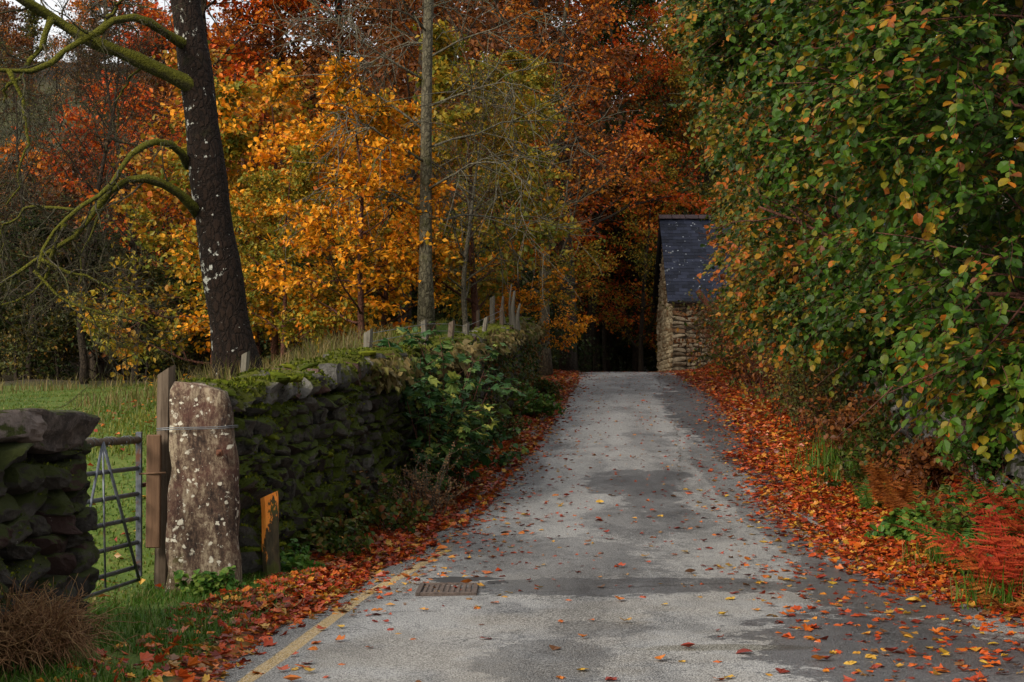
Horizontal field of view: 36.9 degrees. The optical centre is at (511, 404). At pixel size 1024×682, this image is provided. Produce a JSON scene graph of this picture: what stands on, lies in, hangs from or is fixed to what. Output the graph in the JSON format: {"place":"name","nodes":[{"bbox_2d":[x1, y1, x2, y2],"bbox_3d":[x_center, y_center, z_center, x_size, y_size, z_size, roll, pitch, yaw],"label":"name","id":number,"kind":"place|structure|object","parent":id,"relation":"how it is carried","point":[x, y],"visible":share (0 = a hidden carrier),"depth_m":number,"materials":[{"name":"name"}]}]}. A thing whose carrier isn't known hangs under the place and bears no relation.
{"place":"outdoors","nodes":[
{"label":"outdoors","id":0,"kind":"place"},
{"bbox_2d":[0,62,1009,681],"bbox_3d":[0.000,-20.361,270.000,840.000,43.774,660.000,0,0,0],"label":"ground","id":1,"kind":"structure","parent":0,"point":[120,486],"depth_m":14.11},
{"bbox_2d":[0,13,97,337],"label":"bare tree","id":2,"kind":"object","parent":1,"relation":"on","point":[4,167],"visible":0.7,"depth_m":34.91,"materials":[{"name":"brown plant"}]},
{"bbox_2d":[0,408,99,670],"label":"dry stone wall","id":3,"kind":"structure","parent":1,"relation":"on","point":[48,519],"depth_m":8.65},
{"bbox_2d":[82,432,145,599],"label":"field gate","id":4,"kind":"structure","parent":3,"relation":"attached to","point":[105,442],"depth_m":11.04,"materials":[{"name":"silver metal"}]},
{"bbox_2d":[0,233,109,379],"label":"understorey bush","id":5,"kind":"object","parent":1,"relation":"on","point":[48,345],"visible":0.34,"depth_m":40.95,"materials":[{"name":"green plant"}]},
{"bbox_2d":[0,203,111,379],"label":"understorey bush","id":6,"kind":"object","parent":1,"relation":"on","point":[48,331],"visible":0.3,"depth_m":41.22,"materials":[{"name":"brown plant"}]},
{"bbox_2d":[0,35,131,379],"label":"bare tree","id":7,"kind":"object","parent":1,"relation":"on","point":[29,370],"visible":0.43,"depth_m":41.09,"materials":[{"name":"brown plant"}]},
{"bbox_2d":[0,572,149,681],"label":"dead bracken","id":8,"kind":"object","parent":1,"relation":"on","point":[28,630],"visible":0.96,"depth_m":7.84,"materials":[{"name":"brown plant"}]},
{"bbox_2d":[0,0,178,383],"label":"bare tree","id":9,"kind":"object","parent":1,"relation":"on","point":[84,370],"visible":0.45,"depth_m":37.91,"materials":[{"name":"brown plant"}]},
{"bbox_2d":[0,228,201,380],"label":"understorey bush","id":10,"kind":"object","parent":1,"relation":"on","point":[100,358],"visible":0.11,"depth_m":42.87,"materials":[{"name":"green plant"}]},
{"bbox_2d":[10,219,206,380],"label":"understorey bush","id":11,"kind":"object","parent":1,"relation":"on","point":[74,359],"visible":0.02,"depth_m":47.44,"materials":[{"name":"green plant"}]},
{"bbox_2d":[35,0,202,380],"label":"bare tree","id":12,"kind":"object","parent":1,"relation":"on","point":[125,188],"visible":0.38,"depth_m":39.54,"materials":[{"name":"brown plant"}]},
{"bbox_2d":[0,0,261,413],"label":"oak tree","id":13,"kind":"object","parent":1,"relation":"on","point":[207,205],"visible":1,"depth_m":19.39,"materials":[{"name":"brown plant"}]},
{"bbox_2d":[92,251,205,381],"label":"understorey bush","id":14,"kind":"object","parent":1,"relation":"on","point":[160,353],"visible":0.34,"depth_m":40.94,"materials":[{"name":"green plant"}]},
{"bbox_2d":[0,561,322,681],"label":"verge grass","id":15,"kind":"structure","parent":1,"relation":"on","point":[160,614],"depth_m":9.18,"materials":[{"name":"green plant"}]},
{"bbox_2d":[154,365,175,588],"bbox_3d":[-2.611,0.665,11.550,0.154,1.930,0.137,0,0,0],"label":"wooden gatepost","id":16,"kind":"object","parent":1,"relation":"on","point":[166,379],"visible":0.46,"depth_m":11.49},
{"bbox_2d":[139,435,165,547],"bbox_3d":[-2.660,0.640,11.392,0.201,0.841,0.080,0,0,0],"label":"timber batten","id":17,"kind":"object","parent":16,"relation":"attached to","point":[153,473],"visible":1,"depth_m":11.37,"materials":[{"name":"brown wood"}]},
{"bbox_2d":[79,12,254,380],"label":"forest tree","id":18,"kind":"object","parent":1,"relation":"on","point":[160,82],"visible":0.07,"depth_m":66.12,"materials":[{"name":"orange plant"}]},
{"bbox_2d":[56,75,297,370],"bbox_3d":[-6.703,-3.462,32.401,5.524,6.837,4.758,0,0,-36],"label":"field maple","id":19,"kind":"object","parent":1,"relation":"on","point":[235,146],"visible":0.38,"depth_m":32.30,"materials":[{"name":"yellow plant"}]},
{"bbox_2d":[109,254,270,376],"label":"understorey bush","id":20,"kind":"object","parent":1,"relation":"on","point":[173,281],"visible":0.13,"depth_m":41.20,"materials":[{"name":"yellow plant"}]},
{"bbox_2d":[156,381,241,595],"bbox_3d":[-2.291,0.687,11.332,0.646,1.725,0.404,0,0,0],"label":"stone gatepost","id":21,"kind":"object","parent":1,"relation":"on","point":[203,514],"visible":0.88,"depth_m":11.23,"materials":[{"name":"grey stone"}]},
{"bbox_2d":[11,0,392,371],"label":"beech tree","id":22,"kind":"object","parent":1,"relation":"on","point":[240,68],"visible":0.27,"depth_m":45.94,"materials":[{"name":"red plant"}]},
{"bbox_2d":[0,324,420,612],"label":"field grass","id":23,"kind":"structure","parent":1,"relation":"on","point":[153,403],"depth_m":16.64,"materials":[{"name":"green plant"}]},
{"bbox_2d":[172,565,260,596],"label":"shrub","id":24,"kind":"object","parent":1,"relation":"on","point":[213,581],"visible":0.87,"depth_m":10.85,"materials":[{"name":"green plant"}]},
{"bbox_2d":[0,319,438,414],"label":"rough grass","id":25,"kind":"structure","parent":1,"relation":"on","point":[322,350],"depth_m":23.47,"materials":[{"name":"green plant"}]},
{"bbox_2d":[70,32,387,384],"bbox_3d":[-6.035,-3.557,35.792,7.636,10.445,7.576,0,0,22],"label":"maple tree","id":26,"kind":"object","parent":1,"relation":"on","point":[159,193],"visible":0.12,"depth_m":34.97,"materials":[{"name":"orange plant"}]},
{"bbox_2d":[260,491,280,576],"bbox_3d":[-1.843,1.083,11.750,0.155,0.853,0.137,0,0,0],"label":"marker post","id":27,"kind":"object","parent":1,"relation":"on","point":[270,533],"visible":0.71,"depth_m":11.70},
{"bbox_2d":[122,0,419,355],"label":"beech tree","id":28,"kind":"object","parent":1,"relation":"on","point":[348,49],"visible":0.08,"depth_m":50.08,"materials":[{"name":"orange plant"}]},
{"bbox_2d":[134,59,416,385],"bbox_3d":[-4.984,-3.025,33.431,6.184,8.527,6.234,0,0,9],"label":"maple tree","id":29,"kind":"object","parent":1,"relation":"on","point":[285,81],"visible":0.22,"depth_m":32.66,"materials":[{"name":"plant"}]},
{"bbox_2d":[87,318,471,459],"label":"mossy turf","id":30,"kind":"structure","parent":1,"relation":"on","point":[144,416],"depth_m":17.15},
{"bbox_2d":[197,141,377,360],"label":"field maple","id":31,"kind":"object","parent":1,"relation":"on","point":[265,179],"visible":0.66,"depth_m":28.93,"materials":[{"name":"yellow plant"}]},
{"bbox_2d":[280,538,325,572],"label":"shrub","id":32,"kind":"object","parent":1,"relation":"on","point":[292,558],"visible":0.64,"depth_m":12.08,"materials":[{"name":"green plant"}]},
{"bbox_2d":[168,77,456,351],"bbox_3d":[-3.691,-3.031,31.140,5.411,7.461,5.454,0,0,41],"label":"maple tree","id":33,"kind":"object","parent":1,"relation":"on","point":[282,141],"visible":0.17,"depth_m":30.41,"materials":[{"name":"plant"}]},
{"bbox_2d":[299,500,378,560],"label":"shrub","id":34,"kind":"object","parent":1,"relation":"on","point":[328,538],"visible":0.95,"depth_m":13.01,"materials":[{"name":"green plant"}]},
{"bbox_2d":[244,55,459,338],"bbox_3d":[-3.182,-3.463,27.436,4.269,5.283,3.677,0,0,21],"label":"maple tree","id":35,"kind":"object","parent":1,"relation":"on","point":[310,224],"visible":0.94,"depth_m":27.14,"materials":[{"name":"plant"}]},
{"bbox_2d":[176,0,543,316],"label":"beech tree","id":36,"kind":"object","parent":1,"relation":"on","point":[396,20],"visible":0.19,"depth_m":47.30,"materials":[{"name":"orange plant"}]},
{"bbox_2d":[185,315,541,578],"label":"dry stone wall","id":37,"kind":"structure","parent":1,"relation":"on","point":[313,433],"depth_m":13.83,"materials":[{"name":"stone"}]},
{"bbox_2d":[362,319,548,396],"bbox_3d":[-0.244,-0.985,25.171,0.710,1.801,18.687,0,0,6],"label":"moss mat","id":38,"kind":"object","parent":37,"relation":"on","point":[388,374],"visible":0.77,"depth_m":19.84,"materials":[{"name":"green plant"}]},
{"bbox_2d":[435,322,543,444],"bbox_3d":[-0.082,-0.450,26.742,0.482,2.795,15.677,0,0,6],"label":"ivy","id":39,"kind":"object","parent":37,"relation":"attached to","point":[532,357],"visible":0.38,"depth_m":27.99,"materials":[{"name":"green plant"}]},
{"bbox_2d":[267,98,481,334],"bbox_3d":[-2.649,-3.523,30.982,3.720,5.345,4.319,0,0,25],"label":"maple tree","id":40,"kind":"object","parent":1,"relation":"on","point":[411,108],"visible":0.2,"depth_m":31.05,"materials":[{"name":"plant"}]},
{"bbox_2d":[337,465,432,533],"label":"shrub","id":41,"kind":"object","parent":1,"relation":"on","point":[384,510],"visible":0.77,"depth_m":14.46,"materials":[{"name":"green plant"}]},
{"bbox_2d":[259,0,545,326],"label":"beech tree","id":42,"kind":"object","parent":1,"relation":"on","point":[417,92],"visible":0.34,"depth_m":37.68,"materials":[{"name":"orange plant"}]},
{"bbox_2d":[371,442,472,517],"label":"shrub","id":43,"kind":"object","parent":1,"relation":"on","point":[433,494],"visible":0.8,"depth_m":15.74,"materials":[{"name":"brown plant"}]},
{"bbox_2d":[243,0,642,337],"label":"larch tree","id":44,"kind":"object","parent":1,"relation":"on","point":[426,308],"visible":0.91,"depth_m":27.05,"materials":[{"name":"brown plant"}]},
{"bbox_2d":[368,320,527,497],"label":"sycamore sapling","id":45,"kind":"object","parent":1,"relation":"on","point":[455,423],"visible":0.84,"depth_m":17.44,"materials":[{"name":"green plant"}]},
{"bbox_2d":[0,0,904,381],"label":"hillside wood","id":46,"kind":"object","parent":1,"relation":"on","point":[16,36],"visible":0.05,"depth_m":141.91,"materials":[{"name":"brown plant"}]},
{"bbox_2d":[396,49,533,331],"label":"bare tree","id":47,"kind":"object","parent":1,"relation":"on","point":[464,280],"visible":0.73,"depth_m":30.56,"materials":[{"name":"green plant"}]},
{"bbox_2d":[398,203,539,329],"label":"understorey bush","id":48,"kind":"object","parent":1,"relation":"on","point":[469,318],"visible":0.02,"depth_m":41.99,"materials":[{"name":"green plant"}]},
{"bbox_2d":[285,0,653,300],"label":"beech tree","id":49,"kind":"object","parent":1,"relation":"on","point":[630,54],"visible":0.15,"depth_m":45.99,"materials":[{"name":"orange plant"}]},
{"bbox_2d":[362,19,582,329],"bbox_3d":[-1.268,-4.491,32.361,4.758,6.837,5.524,0,0,-29],"label":"field maple","id":50,"kind":"object","parent":1,"relation":"on","point":[443,65],"visible":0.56,"depth_m":31.39,"materials":[{"name":"green plant"}]},
{"bbox_2d":[348,0,598,318],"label":"beech tree","id":51,"kind":"object","parent":1,"relation":"on","point":[418,30],"visible":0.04,"depth_m":56.21,"materials":[{"name":"orange plant"}]},
{"bbox_2d":[462,406,528,467],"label":"shrub","id":52,"kind":"object","parent":1,"relation":"on","point":[502,459],"visible":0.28,"depth_m":20.45,"materials":[{"name":"green plant"}]},
{"bbox_2d":[483,398,531,441],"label":"shrub","id":53,"kind":"object","parent":1,"relation":"on","point":[509,419],"visible":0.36,"depth_m":23.42,"materials":[{"name":"green plant"}]},
{"bbox_2d":[367,0,655,290],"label":"beech tree","id":54,"kind":"object","parent":1,"relation":"on","point":[609,198],"visible":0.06,"depth_m":55.99,"materials":[{"name":"orange plant"}]},
{"bbox_2d":[440,236,590,370],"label":"understorey bush","id":55,"kind":"object","parent":1,"relation":"on","point":[523,283],"visible":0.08,"depth_m":42.10,"materials":[{"name":"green plant"}]},
{"bbox_2d":[417,48,625,319],"bbox_3d":[0.079,-4.303,36.305,4.993,8.041,3.734,0,0,23],"label":"field maple","id":56,"kind":"object","parent":1,"relation":"on","point":[517,58],"visible":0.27,"depth_m":35.92,"materials":[{"name":"green plant"}]},
{"bbox_2d":[35,324,1023,681],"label":"leaf litter","id":57,"kind":"object","parent":1,"relation":"on","point":[837,522],"visible":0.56,"depth_m":13.55,"materials":[{"name":"plant"}]},
{"bbox_2d":[952,578,1023,614],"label":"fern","id":58,"kind":"object","parent":57,"relation":"on","point":[995,601],"visible":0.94,"depth_m":10.12,"materials":[{"name":"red plant"}]},
{"bbox_2d":[475,212,595,351],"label":"field maple","id":59,"kind":"object","parent":1,"relation":"on","point":[519,298],"visible":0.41,"depth_m":34.51,"materials":[{"name":"orange plant"}]},
{"bbox_2d":[402,0,669,316],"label":"half bare tree","id":60,"kind":"object","parent":1,"relation":"on","point":[534,3],"visible":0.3,"depth_m":42.35,"materials":[{"name":"orange plant"}]},
{"bbox_2d":[511,380,566,417],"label":"shrub","id":61,"kind":"object","parent":1,"relation":"on","point":[537,408],"visible":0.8,"depth_m":27.35,"materials":[{"name":"green plant"}]},
{"bbox_2d":[528,372,562,400],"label":"shrub","id":62,"kind":"object","parent":1,"relation":"on","point":[544,386],"visible":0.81,"depth_m":31.44,"materials":[{"name":"green plant"}]},
{"bbox_2d":[441,0,667,375],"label":"half bare tree","id":63,"kind":"object","parent":1,"relation":"on","point":[547,367],"visible":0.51,"depth_m":40.84,"materials":[{"name":"brown plant"}]},
{"bbox_2d":[513,3,629,370],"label":"woodland trunk","id":64,"kind":"object","parent":1,"relation":"on","point":[571,364],"visible":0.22,"depth_m":48.75,"materials":[{"name":"brown plant"}]},
{"bbox_2d":[533,279,611,371],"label":"understorey bush","id":65,"kind":"object","parent":1,"relation":"on","point":[581,354],"visible":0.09,"depth_m":55.63,"materials":[{"name":"brown plant"}]},
{"bbox_2d":[437,0,719,370],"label":"beech tree","id":66,"kind":"object","parent":1,"relation":"on","point":[629,206],"visible":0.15,"depth_m":54.48,"materials":[{"name":"orange plant"}]},
{"bbox_2d":[533,40,670,371],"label":"beech tree","id":67,"kind":"object","parent":1,"relation":"on","point":[596,341],"visible":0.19,"depth_m":58.85,"materials":[{"name":"orange plant"}]},
{"bbox_2d":[552,279,652,371],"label":"understorey bush","id":68,"kind":"object","parent":1,"relation":"on","point":[620,345],"visible":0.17,"depth_m":60.84,"materials":[{"name":"brown plant"}]},
{"bbox_2d":[566,69,667,371],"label":"woodland trunk","id":69,"kind":"object","parent":1,"relation":"on","point":[590,328],"visible":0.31,"depth_m":56.78,"materials":[{"name":"brown plant"}]},
{"bbox_2d":[534,0,705,370],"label":"forest tree","id":70,"kind":"object","parent":1,"relation":"on","point":[632,9],"visible":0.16,"depth_m":59.60,"materials":[{"name":"orange plant"}]},
{"bbox_2d":[535,0,711,371],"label":"beech tree","id":71,"kind":"object","parent":1,"relation":"on","point":[653,16],"visible":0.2,"depth_m":59.95,"materials":[{"name":"orange plant"}]},
{"bbox_2d":[583,139,689,371],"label":"ash tree","id":72,"kind":"object","parent":1,"relation":"on","point":[641,316],"visible":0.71,"depth_m":55.58,"materials":[{"name":"brown plant"}]},
{"bbox_2d":[565,0,729,371],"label":"ash tree","id":73,"kind":"object","parent":1,"relation":"on","point":[659,83],"visible":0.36,"depth_m":59.09,"materials":[{"name":"brown plant"}]},
{"bbox_2d":[577,0,729,241],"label":"beech tree","id":74,"kind":"object","parent":1,"relation":"on","point":[662,10],"visible":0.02,"depth_m":66.62,"materials":[{"name":"orange plant"}]},
{"bbox_2d":[660,285,736,353],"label":"shrub","id":75,"kind":"object","parent":1,"relation":"on","point":[716,327],"visible":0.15,"depth_m":42.12,"materials":[{"name":"green plant"}]},
{"bbox_2d":[617,21,801,283],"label":"beech tree","id":76,"kind":"object","parent":1,"relation":"on","point":[680,80],"visible":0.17,"depth_m":60.03,"materials":[{"name":"orange plant"}]},
{"bbox_2d":[672,276,746,367],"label":"shrub","id":77,"kind":"object","parent":1,"relation":"on","point":[707,335],"visible":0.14,"depth_m":38.03,"materials":[{"name":"green plant"}]},
{"bbox_2d":[676,289,779,386],"bbox_3d":[5.322,-1.505,33.868,3.401,2.224,2.766,0,0,0],"label":"shrub","id":78,"kind":"object","parent":1,"relation":"on","point":[735,360],"visible":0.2,"depth_m":33.75,"materials":[{"name":"brown plant"}]},
{"bbox_2d":[648,0,847,370],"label":"hazel tree","id":79,"kind":"object","parent":1,"relation":"on","point":[699,87],"visible":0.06,"depth_m":26.14,"materials":[{"name":"green plant"}]},
{"bbox_2d":[668,0,827,361],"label":"hazel tree","id":80,"kind":"object","parent":1,"relation":"on","point":[722,260],"visible":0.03,"depth_m":33.24,"materials":[{"name":"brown plant"}]},
{"bbox_2d":[711,313,794,396],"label":"shrub","id":81,"kind":"object","parent":1,"relation":"on","point":[751,368],"visible":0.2,"depth_m":30.50,"materials":[{"name":"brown plant"}]},
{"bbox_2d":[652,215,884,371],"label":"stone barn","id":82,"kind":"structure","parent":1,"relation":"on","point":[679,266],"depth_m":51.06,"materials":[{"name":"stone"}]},
{"bbox_2d":[723,321,824,409],"bbox_3d":[5.060,-0.930,26.895,3.386,2.135,2.453,0,0,-39],"label":"shrub","id":83,"kind":"object","parent":1,"relation":"on","point":[746,388],"visible":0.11,"depth_m":26.80,"materials":[{"name":"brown plant"}]},
{"bbox_2d":[650,0,912,379],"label":"hazel tree","id":84,"kind":"object","parent":1,"relation":"on","point":[758,292],"visible":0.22,"depth_m":20.16,"materials":[{"name":"green plant"}]},
{"bbox_2d":[725,339,842,427],"bbox_3d":[4.631,-0.499,24.044,2.211,1.723,2.595,0,0,36],"label":"shrub","id":85,"kind":"object","parent":1,"relation":"on","point":[798,388],"visible":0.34,"depth_m":23.87,"materials":[{"name":"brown plant"}]},
{"bbox_2d":[724,383,880,474],"bbox_3d":[4.313,0.054,19.954,2.569,1.742,2.158,0,0,-10],"label":"grass tuft","id":86,"kind":"object","parent":1,"relation":"on","point":[811,458],"visible":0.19,"depth_m":20.00,"materials":[{"name":"green plant"}]},
{"bbox_2d":[757,358,861,442],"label":"shrub","id":87,"kind":"object","parent":1,"relation":"on","point":[819,405],"visible":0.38,"depth_m":21.42,"materials":[{"name":"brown plant"}]},
{"bbox_2d":[660,0,990,401],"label":"hazel tree","id":88,"kind":"object","parent":1,"relation":"on","point":[858,327],"visible":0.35,"depth_m":16.16,"materials":[{"name":"green plant"}]},
{"bbox_2d":[789,374,891,460],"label":"shrub","id":89,"kind":"object","parent":1,"relation":"on","point":[849,418],"visible":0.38,"depth_m":19.05,"materials":[{"name":"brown plant"}]},
{"bbox_2d":[780,393,901,485],"bbox_3d":[4.301,0.248,18.498,2.172,1.582,2.332,0,0,44],"label":"grass tuft","id":90,"kind":"object","parent":1,"relation":"on","point":[838,471],"visible":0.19,"depth_m":18.50,"materials":[{"name":"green plant"}]},
{"bbox_2d":[794,410,914,492],"bbox_3d":[4.127,0.540,17.324,1.289,0.979,2.020,0,0,29],"label":"shrub","id":91,"kind":"object","parent":1,"relation":"on","point":[859,475],"visible":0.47,"depth_m":17.19,"materials":[{"name":"green plant"}]},
{"bbox_2d":[689,293,1023,539],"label":"ivy","id":92,"kind":"object","parent":1,"relation":"on","point":[891,405],"visible":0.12,"depth_m":17.96,"materials":[{"name":"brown plant"}]},
{"bbox_2d":[729,0,1023,457],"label":"hazel tree","id":93,"kind":"object","parent":1,"relation":"on","point":[798,36],"visible":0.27,"depth_m":12.52,"materials":[{"name":"green plant"}]},
{"bbox_2d":[853,445,919,510],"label":"fern","id":94,"kind":"object","parent":1,"relation":"on","point":[905,495],"visible":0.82,"depth_m":15.36,"materials":[{"name":"red plant"}]},
{"bbox_2d":[761,0,1023,461],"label":"hazel tree","id":95,"kind":"object","parent":1,"relation":"on","point":[851,101],"visible":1,"depth_m":9.60,"materials":[{"name":"green plant"}]},
{"bbox_2d":[864,500,937,542],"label":"shrub","id":96,"kind":"object","parent":1,"relation":"on","point":[890,523],"visible":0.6,"depth_m":13.81,"materials":[{"name":"green plant"}]},
{"bbox_2d":[867,418,967,489],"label":"shrub","id":97,"kind":"object","parent":1,"relation":"on","point":[918,455],"visible":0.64,"depth_m":15.24,"materials":[{"name":"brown plant"}]},
{"bbox_2d":[825,338,1023,492],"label":"retaining wall","id":98,"kind":"structure","parent":1,"relation":"on","point":[1014,464],"depth_m":16.06,"materials":[{"name":"stone"}]},
{"bbox_2d":[898,480,1023,601],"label":"fern","id":99,"kind":"object","parent":1,"relation":"on","point":[999,553],"visible":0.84,"depth_m":10.44,"materials":[{"name":"red plant"}]},
{"bbox_2d":[911,477,1019,535],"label":"shrub","id":100,"kind":"object","parent":1,"relation":"on","point":[946,490],"visible":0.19,"depth_m":12.90,"materials":[{"name":"green plant"}]},
{"bbox_2d":[923,368,1017,490],"bbox_3d":[4.472,0.235,14.085,1.166,1.150,1.674,0,0,31],"label":"shrub","id":101,"kind":"object","parent":1,"relation":"on","point":[963,454],"visible":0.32,"depth_m":13.88,"materials":[{"name":"green plant"}]},
{"bbox_2d":[917,466,1023,547],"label":"shrub","id":102,"kind":"object","parent":1,"relation":"on","point":[1010,492],"visible":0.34,"depth_m":11.63,"materials":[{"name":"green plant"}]},
{"bbox_2d":[940,545,1023,613],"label":"grass tuft","id":103,"kind":"object","parent":1,"relation":"on","point":[997,591],"visible":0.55,"depth_m":10.34,"materials":[{"name":"green plant"}]},
{"bbox_2d":[948,475,1023,534],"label":"fern","id":104,"kind":"object","parent":1,"relation":"on","point":[1020,521],"visible":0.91,"depth_m":11.01,"materials":[{"name":"red plant"}]},
{"bbox_2d":[0,0,1016,154],"label":"sky","id":105,"kind":"structure","parent":0,"point":[51,3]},
{"bbox_2d":[214,372,1023,681],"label":"road","id":106,"kind":"structure","parent":0,"point":[524,628],"depth_m":10.84,"materials":[{"name":"asphalt"}]},
{"bbox_2d":[415,582,478,595],"bbox_3d":[-0.470,1.352,11.250,0.440,0.034,0.620,0,0,0],"label":"drain cover","id":107,"kind":"object","parent":106,"relation":"on","point":[444,589],"visible":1,"depth_m":11.19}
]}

